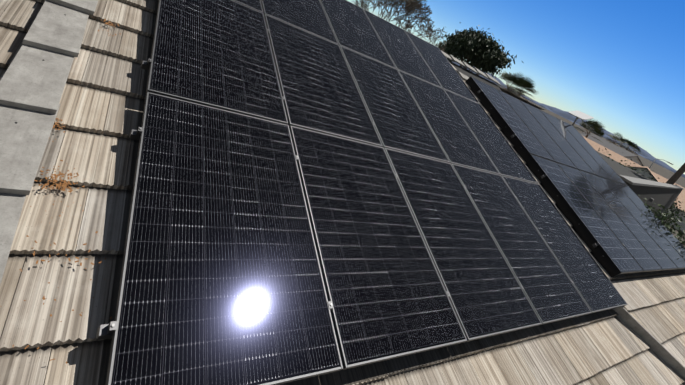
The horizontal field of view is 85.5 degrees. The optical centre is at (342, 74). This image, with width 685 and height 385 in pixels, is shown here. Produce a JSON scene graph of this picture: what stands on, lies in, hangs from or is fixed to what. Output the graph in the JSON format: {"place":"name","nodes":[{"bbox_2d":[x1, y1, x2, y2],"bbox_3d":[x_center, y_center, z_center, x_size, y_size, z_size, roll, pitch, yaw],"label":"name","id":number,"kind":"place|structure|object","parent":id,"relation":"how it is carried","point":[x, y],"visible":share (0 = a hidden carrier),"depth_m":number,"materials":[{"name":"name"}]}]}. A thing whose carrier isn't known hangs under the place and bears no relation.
{"place":"outdoors","nodes":[
{"label":"outdoors","id":0,"kind":"place"},
{"bbox_2d":[0,0,684,384],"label":"roof tiles","id":1,"kind":"object","parent":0,"point":[100,110],"visible":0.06,"depth_m":2.24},
{"bbox_2d":[347,0,684,173],"label":"sky","id":2,"kind":"structure","parent":0,"point":[620,64],"materials":[{"name":"blue"}]},
{"bbox_2d":[500,88,543,109],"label":"roof ridge","id":3,"kind":"structure","parent":0,"point":[517,97],"depth_m":11.08,"materials":[{"name":"beige paint"}]},
{"bbox_2d":[1,2,500,334],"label":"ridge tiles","id":4,"kind":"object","parent":3,"relation":"on","point":[466,72],"depth_m":9.12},
{"bbox_2d":[0,0,97,283],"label":"rake trim tiles","id":5,"kind":"object","parent":4,"relation":"attached to","point":[33,80],"visible":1,"depth_m":2.10,"materials":[{"name":"concrete"}]},
{"bbox_2d":[49,118,64,141],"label":"leaf litter","id":6,"kind":"object","parent":4,"relation":"on","point":[59,127],"visible":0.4,"depth_m":2.15,"materials":[{"name":"brown plant"}]},
{"bbox_2d":[30,160,84,210],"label":"leaf litter","id":7,"kind":"object","parent":4,"relation":"on","point":[64,184],"visible":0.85,"depth_m":1.95,"materials":[{"name":"brown plant"}]},
{"bbox_2d":[12,204,111,363],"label":"leaf litter","id":8,"kind":"object","parent":4,"relation":"on","point":[43,298],"visible":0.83,"depth_m":1.69,"materials":[{"name":"brown plant"}]},
{"bbox_2d":[98,19,120,35],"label":"leaf litter","id":9,"kind":"object","parent":4,"relation":"on","point":[109,24],"visible":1,"depth_m":2.97,"materials":[{"name":"brown plant"}]},
{"bbox_2d":[96,0,609,339],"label":"clamps","id":10,"kind":"object","parent":4,"relation":"on","point":[105,331],"visible":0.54,"depth_m":2.29,"materials":[{"name":"grey metal"}]},
{"bbox_2d":[146,0,287,124],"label":"solar panel","id":11,"kind":"object","parent":10,"relation":"on","point":[218,54],"visible":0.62,"depth_m":3.25,"materials":[{"name":"black glass"}]},
{"bbox_2d":[106,92,342,384],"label":"solar panel","id":12,"kind":"object","parent":10,"relation":"on","point":[221,281],"visible":0.94,"depth_m":2.03,"materials":[{"name":"black glass"}]},
{"bbox_2d":[232,0,262,12],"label":"solar panel","id":13,"kind":"object","parent":10,"relation":"on","point":[256,5],"visible":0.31,"depth_m":4.39,"materials":[{"name":"black glass"}]},
{"bbox_2d":[261,0,337,44],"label":"solar panel","id":14,"kind":"object","parent":10,"relation":"on","point":[309,16],"visible":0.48,"depth_m":5.01,"materials":[{"name":"black glass"}]},
{"bbox_2d":[264,14,382,146],"bbox_3d":[-0.261,0.027,4.143,1.134,0.036,1.722,20,32,-35],"label":"solar panel","id":15,"kind":"object","parent":10,"relation":"on","point":[320,92],"visible":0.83,"depth_m":3.98,"materials":[{"name":"black glass"}]},
{"bbox_2d":[320,0,396,68],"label":"solar panel","id":16,"kind":"object","parent":10,"relation":"on","point":[351,26],"visible":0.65,"depth_m":5.84,"materials":[{"name":"black glass"}]},
{"bbox_2d":[289,126,466,369],"bbox_3d":[0.213,1.187,2.933,1.134,0.036,1.722,20,32,-35],"label":"solar panel","id":17,"kind":"object","parent":10,"relation":"on","point":[387,296],"visible":0.96,"depth_m":2.72,"materials":[{"name":"black glass"}]},
{"bbox_2d":[340,46,449,162],"bbox_3d":[0.629,0.350,4.802,1.134,0.036,1.722,20,32,-35],"label":"solar panel","id":18,"kind":"object","parent":10,"relation":"on","point":[398,119],"visible":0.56,"depth_m":4.66,"materials":[{"name":"black glass"}]},
{"bbox_2d":[363,9,441,87],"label":"solar panel","id":19,"kind":"object","parent":10,"relation":"on","point":[402,51],"visible":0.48,"depth_m":6.56,"materials":[{"name":"black glass"}]},
{"bbox_2d":[404,30,479,103],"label":"solar panel","id":20,"kind":"object","parent":10,"relation":"on","point":[444,72],"visible":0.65,"depth_m":7.23,"materials":[{"name":"black glass"}]},
{"bbox_2d":[398,70,499,174],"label":"solar panel","id":21,"kind":"object","parent":10,"relation":"on","point":[460,145],"visible":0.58,"depth_m":5.33,"materials":[{"name":"black glass"}]},
{"bbox_2d":[384,148,541,341],"bbox_3d":[1.103,1.510,3.592,1.134,0.036,1.722,20,32,-35],"label":"solar panel","id":22,"kind":"object","parent":10,"relation":"on","point":[487,296],"visible":0.88,"depth_m":3.41,"materials":[{"name":"black glass"}]},
{"bbox_2d":[444,89,537,183],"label":"solar panel","id":23,"kind":"object","parent":10,"relation":"on","point":[505,159],"visible":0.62,"depth_m":6.01,"materials":[{"name":"black glass"}]},
{"bbox_2d":[451,164,591,324],"bbox_3d":[1.994,1.834,4.251,1.134,0.036,1.722,20,32,-35],"label":"solar panel","id":24,"kind":"object","parent":10,"relation":"on","point":[551,292],"visible":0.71,"depth_m":4.10,"materials":[{"name":"black glass"}]},
{"bbox_2d":[501,175,627,313],"bbox_3d":[2.884,2.158,4.910,1.134,0.036,1.722,20,32,-35],"label":"solar panel","id":25,"kind":"object","parent":10,"relation":"on","point":[592,284],"visible":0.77,"depth_m":4.78,"materials":[{"name":"black glass"}]},
{"bbox_2d":[458,71,468,79],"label":"ridge cap tiles","id":26,"kind":"object","parent":4,"relation":"on","point":[464,77],"visible":0.1,"depth_m":7.81,"materials":[{"name":"concrete"}]},
{"bbox_2d":[442,51,500,84],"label":"roof ridge tiles","id":27,"kind":"object","parent":4,"relation":"on","point":[466,65],"visible":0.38,"depth_m":9.23,"materials":[{"name":"concrete"}]},
{"bbox_2d":[477,90,660,247],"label":"clamps","id":28,"kind":"object","parent":4,"relation":"on","point":[594,245],"visible":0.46,"depth_m":6.04,"materials":[{"name":"metal"}]},
{"bbox_2d":[472,77,554,161],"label":"solar panel","id":29,"kind":"object","parent":28,"relation":"attached to","point":[529,140],"visible":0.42,"depth_m":7.20,"materials":[{"name":"black"}]},
{"bbox_2d":[497,89,577,168],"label":"solar panel","id":30,"kind":"object","parent":28,"relation":"attached to","point":[544,138],"visible":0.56,"depth_m":7.78,"materials":[{"name":"black"}]},
{"bbox_2d":[465,77,620,276],"bbox_3d":[3.147,1.415,6.367,0.015,0.190,3.932,20,32,-35],"label":"array skirt","id":31,"kind":"object","parent":28,"relation":"attached to","point":[598,252],"visible":0.83,"depth_m":5.93,"materials":[{"name":"black metal"}]},
{"bbox_2d":[520,100,595,174],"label":"solar panel","id":32,"kind":"object","parent":28,"relation":"attached to","point":[567,148],"visible":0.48,"depth_m":8.36,"materials":[{"name":"black"}]},
{"bbox_2d":[459,75,684,279],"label":"skirt","id":33,"kind":"object","parent":28,"relation":"attached to","point":[633,275],"visible":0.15,"depth_m":5.91,"materials":[{"name":"black metal"}]},
{"bbox_2d":[539,109,612,180],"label":"solar panel","id":34,"kind":"object","parent":28,"relation":"attached to","point":[581,151],"visible":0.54,"depth_m":8.95,"materials":[{"name":"black"}]},
{"bbox_2d":[531,154,643,273],"bbox_3d":[3.851,2.161,5.936,0.992,0.036,1.956,20,32,-35],"label":"solar panel","id":35,"kind":"object","parent":28,"relation":"attached to","point":[615,249],"visible":0.75,"depth_m":5.80,"materials":[{"name":"black"}]},
{"bbox_2d":[557,118,626,184],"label":"solar panel","id":36,"kind":"object","parent":28,"relation":"attached to","point":[597,157],"visible":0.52,"depth_m":9.53,"materials":[{"name":"black"}]},
{"bbox_2d":[557,163,662,271],"bbox_3d":[4.632,2.445,6.513,0.992,0.036,1.956,20,32,-35],"label":"solar panel","id":37,"kind":"object","parent":28,"relation":"attached to","point":[635,248],"visible":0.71,"depth_m":6.39,"materials":[{"name":"black"}]},
{"bbox_2d":[579,170,678,270],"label":"solar panel","id":38,"kind":"object","parent":28,"relation":"attached to","point":[663,260],"visible":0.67,"depth_m":6.97,"materials":[{"name":"black"}]},
{"bbox_2d":[598,176,684,268],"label":"solar panel","id":39,"kind":"object","parent":28,"relation":"attached to","point":[657,236],"visible":0.75,"depth_m":7.58,"materials":[{"name":"black"}]},
{"bbox_2d":[614,181,684,259],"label":"solar panel","id":40,"kind":"object","parent":28,"relation":"attached to","point":[644,209],"visible":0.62,"depth_m":8.26,"materials":[{"name":"black"}]},
{"bbox_2d":[569,111,593,125],"bbox_3d":[6.875,1.338,10.824,0.338,0.530,0.575,23,10,-21],"label":"satellite dish","id":41,"kind":"object","parent":4,"relation":"on","point":[580,115],"visible":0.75,"depth_m":10.79,"materials":[{"name":"white"}]},
{"bbox_2d":[452,61,684,177],"bbox_3d":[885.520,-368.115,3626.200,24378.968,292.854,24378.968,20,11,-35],"label":"mountain range","id":42,"kind":"structure","parent":0,"point":[572,118],"depth_m":10594.66,"materials":[{"name":"grey stone"}]},
{"bbox_2d":[464,82,684,382],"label":"roof step trim","id":43,"kind":"structure","parent":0,"point":[658,348],"depth_m":4.51,"materials":[{"name":"grey metal"}]},
{"bbox_2d":[496,84,684,246],"bbox_3d":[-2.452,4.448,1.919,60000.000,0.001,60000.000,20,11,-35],"label":"ground","id":44,"kind":"structure","parent":0,"point":[661,171],"depth_m":641.10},
{"bbox_2d":[355,0,446,51],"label":"tree","id":45,"kind":"object","parent":44,"relation":"on","point":[411,7],"visible":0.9,"depth_m":16.63,"materials":[{"name":"green plant"}]},
{"bbox_2d":[435,22,522,78],"bbox_3d":[11.319,-0.412,35.967,8.471,9.853,7.981,25,9,-6],"label":"eucalyptus tree","id":46,"kind":"object","parent":44,"relation":"on","point":[478,50],"visible":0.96,"depth_m":33.70,"materials":[{"name":"green plant"}]},
{"bbox_2d":[493,72,525,95],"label":"tree","id":47,"kind":"object","parent":44,"relation":"on","point":[515,80],"visible":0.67,"depth_m":46.47,"materials":[{"name":"green plant"}]},
{"bbox_2d":[506,77,537,99],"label":"tree","id":48,"kind":"object","parent":44,"relation":"on","point":[528,84],"visible":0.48,"depth_m":48.48,"materials":[{"name":"green plant"}]},
{"bbox_2d":[574,119,604,141],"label":"tree","id":49,"kind":"object","parent":44,"relation":"on","point":[591,126],"visible":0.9,"depth_m":57.05,"materials":[{"name":"green plant"}]},
{"bbox_2d":[606,132,623,146],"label":"tree","id":50,"kind":"object","parent":44,"relation":"on","point":[614,138],"visible":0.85,"depth_m":95.46,"materials":[{"name":"green plant"}]},
{"bbox_2d":[615,137,629,146],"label":"tree","id":51,"kind":"object","parent":44,"relation":"on","point":[626,141],"visible":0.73,"depth_m":101.94,"materials":[{"name":"green plant"}]},
{"bbox_2d":[621,140,635,151],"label":"tree","id":52,"kind":"object","parent":44,"relation":"on","point":[629,143],"visible":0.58,"depth_m":108.82,"materials":[{"name":"green plant"}]},
{"bbox_2d":[625,144,641,154],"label":"tree","id":53,"kind":"object","parent":44,"relation":"on","point":[636,147],"visible":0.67,"depth_m":116.16,"materials":[{"name":"green plant"}]},
{"bbox_2d":[583,136,684,233],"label":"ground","id":54,"kind":"structure","parent":44,"relation":"on","point":[619,158],"depth_m":46.00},
{"bbox_2d":[596,151,683,217],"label":"roof","id":55,"kind":"structure","parent":44,"relation":"on","point":[655,194],"depth_m":20.36,"materials":[{"name":"paint"}]},
{"bbox_2d":[598,142,684,240],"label":"shrub","id":56,"kind":"object","parent":44,"relation":"on","point":[675,221],"visible":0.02,"depth_m":30.54,"materials":[{"name":"green plant"}]},
{"bbox_2d":[638,194,684,245],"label":"shrub","id":57,"kind":"object","parent":44,"relation":"on","point":[665,216],"visible":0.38,"depth_m":8.65,"materials":[{"name":"green plant"}]},
{"bbox_2d":[645,173,684,220],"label":"shrub","id":58,"kind":"object","parent":44,"relation":"on","point":[674,204],"visible":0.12,"depth_m":35.26,"materials":[{"name":"green plant"}]},
{"bbox_2d":[666,163,684,184],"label":"pole","id":59,"kind":"object","parent":44,"relation":"on","point":[677,174],"visible":0.31,"depth_m":29.35,"materials":[{"name":"grey metal"}]},
{"bbox_2d":[580,132,643,165],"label":"roof","id":60,"kind":"structure","parent":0,"point":[619,150],"depth_m":64.91,"materials":[{"name":"white paint"}]},
{"bbox_2d":[624,165,658,181],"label":"roof","id":61,"kind":"structure","parent":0,"point":[645,169],"depth_m":38.88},
{"bbox_2d":[610,272,684,366],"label":"roof tiles","id":62,"kind":"object","parent":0,"point":[655,307],"visible":0.83,"depth_m":5.21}
]}

